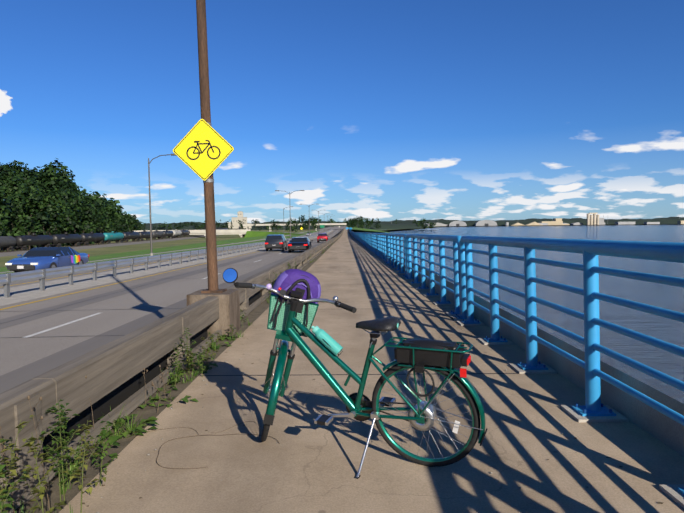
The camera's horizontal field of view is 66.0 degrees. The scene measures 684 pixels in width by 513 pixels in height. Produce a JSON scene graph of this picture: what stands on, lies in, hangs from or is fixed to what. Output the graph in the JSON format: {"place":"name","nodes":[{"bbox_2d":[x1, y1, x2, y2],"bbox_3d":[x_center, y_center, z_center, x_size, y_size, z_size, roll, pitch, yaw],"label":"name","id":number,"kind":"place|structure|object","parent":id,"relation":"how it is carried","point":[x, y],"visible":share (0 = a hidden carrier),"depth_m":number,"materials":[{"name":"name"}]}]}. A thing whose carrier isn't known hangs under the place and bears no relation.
{"place":"outdoors","nodes":[
{"label":"outdoors","id":0,"kind":"place"},
{"bbox_2d":[0,230,338,375],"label":"roads","id":1,"kind":"structure","parent":0,"point":[16,353],"depth_m":16.69,"materials":[{"name":"grey asphalt"}]},
{"bbox_2d":[0,242,264,297],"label":"guardrail","id":2,"kind":"object","parent":1,"relation":"on","point":[7,279],"visible":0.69,"depth_m":21.98,"materials":[{"name":"grey metal"}]},
{"bbox_2d":[5,232,328,271],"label":"cars","id":3,"kind":"object","parent":1,"relation":"on","point":[35,258],"visible":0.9,"depth_m":29.65,"materials":[{"name":"blue paint"}]},
{"bbox_2d":[0,230,340,392],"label":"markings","id":4,"kind":"object","parent":1,"relation":"on","point":[14,378],"visible":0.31,"depth_m":12.03,"materials":[{"name":"white paint"}]},
{"bbox_2d":[173,0,239,337],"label":"sign pole","id":5,"kind":"object","parent":1,"relation":"on","point":[203,149],"visible":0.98,"depth_m":7.53,"materials":[{"name":"brown wood"}]},
{"bbox_2d":[148,154,330,255],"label":"lamps","id":6,"kind":"object","parent":1,"relation":"on","point":[151,253],"visible":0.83,"depth_m":54.03,"materials":[{"name":"grey metal"}]},
{"bbox_2d":[286,229,331,240],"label":"guardrail","id":7,"kind":"object","parent":1,"relation":"on","point":[310,236],"visible":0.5,"depth_m":160.29,"materials":[{"name":"grey metal"}]},
{"bbox_2d":[12,230,343,512],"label":"verge","id":8,"kind":"structure","parent":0,"point":[91,472],"depth_m":3.93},
{"bbox_2d":[0,240,330,512],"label":"barrier","id":9,"kind":"object","parent":8,"relation":"on","point":[115,380],"visible":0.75,"depth_m":4.00,"materials":[{"name":"brown"}]},
{"bbox_2d":[0,243,331,512],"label":"weeds","id":10,"kind":"object","parent":8,"relation":"on","point":[4,493],"visible":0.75,"depth_m":2.94,"materials":[{"name":"green plant"}]},
{"bbox_2d":[329,229,343,243],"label":"concrete barrier","id":11,"kind":"object","parent":8,"relation":"on","point":[335,237],"visible":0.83,"depth_m":97.56,"materials":[{"name":"grey concrete"}]},
{"bbox_2d":[0,226,439,306],"bbox_3d":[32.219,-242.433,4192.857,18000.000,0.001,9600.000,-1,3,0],"label":"ground","id":12,"kind":"structure","parent":0,"point":[104,250],"depth_m":200.14,"materials":[{"name":"green plant"}]},
{"bbox_2d":[0,235,216,256],"bbox_3d":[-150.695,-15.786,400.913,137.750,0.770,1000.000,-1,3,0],"label":"railway","id":13,"kind":"object","parent":12,"relation":"on","point":[13,253],"visible":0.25,"depth_m":196.05,"materials":[{"name":"grey metal"}]},
{"bbox_2d":[0,227,227,250],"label":"train","id":14,"kind":"object","parent":13,"relation":"on","point":[7,243],"visible":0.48,"depth_m":179.74,"materials":[{"name":"grey metal"}]},
{"bbox_2d":[131,229,250,237],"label":"overpass","id":15,"kind":"object","parent":12,"relation":"on","point":[241,232],"visible":0.17,"depth_m":329.06,"materials":[{"name":"beige concrete"}]},
{"bbox_2d":[227,211,250,228],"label":"building","id":16,"kind":"structure","parent":12,"relation":"on","point":[235,221],"depth_m":893.49,"materials":[{"name":"grey"}]},
{"bbox_2d":[244,231,302,237],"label":"grass","id":17,"kind":"structure","parent":12,"relation":"on","point":[256,233],"depth_m":320.64,"materials":[{"name":"green plant"}]},
{"bbox_2d":[143,222,422,229],"bbox_3d":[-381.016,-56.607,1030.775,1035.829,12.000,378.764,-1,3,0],"label":"trees","id":18,"kind":"object","parent":12,"relation":"on","point":[399,226],"visible":0.15,"depth_m":883.93,"materials":[{"name":"green plant"}]},
{"bbox_2d":[141,218,435,229],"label":"bank trees","id":19,"kind":"object","parent":12,"relation":"on","point":[222,225],"visible":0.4,"depth_m":950.90,"materials":[{"name":"green plant"}]},
{"bbox_2d":[201,215,380,232],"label":"roadside trees","id":20,"kind":"object","parent":12,"relation":"on","point":[353,223],"visible":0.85,"depth_m":557.35,"materials":[{"name":"green plant"}]},
{"bbox_2d":[243,223,389,232],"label":"overpass","id":21,"kind":"object","parent":12,"relation":"on","point":[322,225],"visible":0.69,"depth_m":632.92,"materials":[{"name":"grey concrete"}]},
{"bbox_2d":[146,217,683,226],"bbox_3d":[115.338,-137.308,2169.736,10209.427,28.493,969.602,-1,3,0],"label":"shore trees","id":22,"kind":"object","parent":12,"relation":"on","point":[671,220],"visible":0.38,"depth_m":1984.01,"materials":[{"name":"green plant"}]},
{"bbox_2d":[391,213,683,225],"bbox_3d":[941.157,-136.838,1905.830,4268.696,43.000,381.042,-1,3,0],"label":"shore buildings","id":23,"kind":"structure","parent":12,"relation":"on","point":[594,219],"depth_m":1875.38,"materials":[{"name":"grey"}]},
{"bbox_2d":[0,0,683,223],"label":"sky","id":24,"kind":"structure","parent":0,"point":[383,110],"materials":[{"name":"blue"}]},
{"bbox_2d":[59,229,683,512],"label":"deck path","id":25,"kind":"structure","parent":0,"point":[306,465],"depth_m":3.71,"materials":[{"name":"concrete"}]},
{"bbox_2d":[129,421,279,468],"bbox_3d":[-0.959,1.294,3.743,0.855,0.019,0.855,-3,4,-41],"label":"crack","id":26,"kind":"object","parent":25,"relation":"on","point":[192,436],"visible":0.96,"depth_m":3.77,"materials":[{"name":"brown"}]},
{"bbox_2d":[223,268,486,478],"bbox_3d":[0.128,0.681,3.493,1.618,1.257,0.803,0,4,15],"label":"bicycle","id":27,"kind":"object","parent":25,"relation":"on","point":[295,298],"visible":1,"depth_m":3.36,"materials":[{"name":"green metal"}]},
{"bbox_2d":[349,229,363,244],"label":"railing","id":28,"kind":"object","parent":25,"relation":"on","point":[358,237],"visible":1,"depth_m":78.58,"materials":[{"name":"blue metal"}]},
{"bbox_2d":[80,256,662,512],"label":"litter","id":29,"kind":"object","parent":25,"relation":"on","point":[148,454],"visible":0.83,"depth_m":3.56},
{"bbox_2d":[363,232,683,507],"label":"railing","id":30,"kind":"object","parent":25,"relation":"on","point":[385,248],"visible":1,"depth_m":4.74,"materials":[{"name":"blue metal"}]},
{"bbox_2d":[368,224,683,403],"bbox_3d":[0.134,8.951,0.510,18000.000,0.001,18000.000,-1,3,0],"label":"water","id":31,"kind":"structure","parent":0,"point":[668,297],"depth_m":74.67,"materials":[{"name":"blue liquid"}]},
{"bbox_3d":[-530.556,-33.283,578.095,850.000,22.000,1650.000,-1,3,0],"label":"bluff hill","id":32,"kind":"structure","parent":0,"visible":0},
{"bbox_2d":[0,158,142,250],"bbox_3d":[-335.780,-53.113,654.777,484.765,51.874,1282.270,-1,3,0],"label":"trees","id":33,"kind":"object","parent":32,"relation":"on","point":[50,199],"visible":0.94,"depth_m":223.14,"materials":[{"name":"green plant"}]}
]}

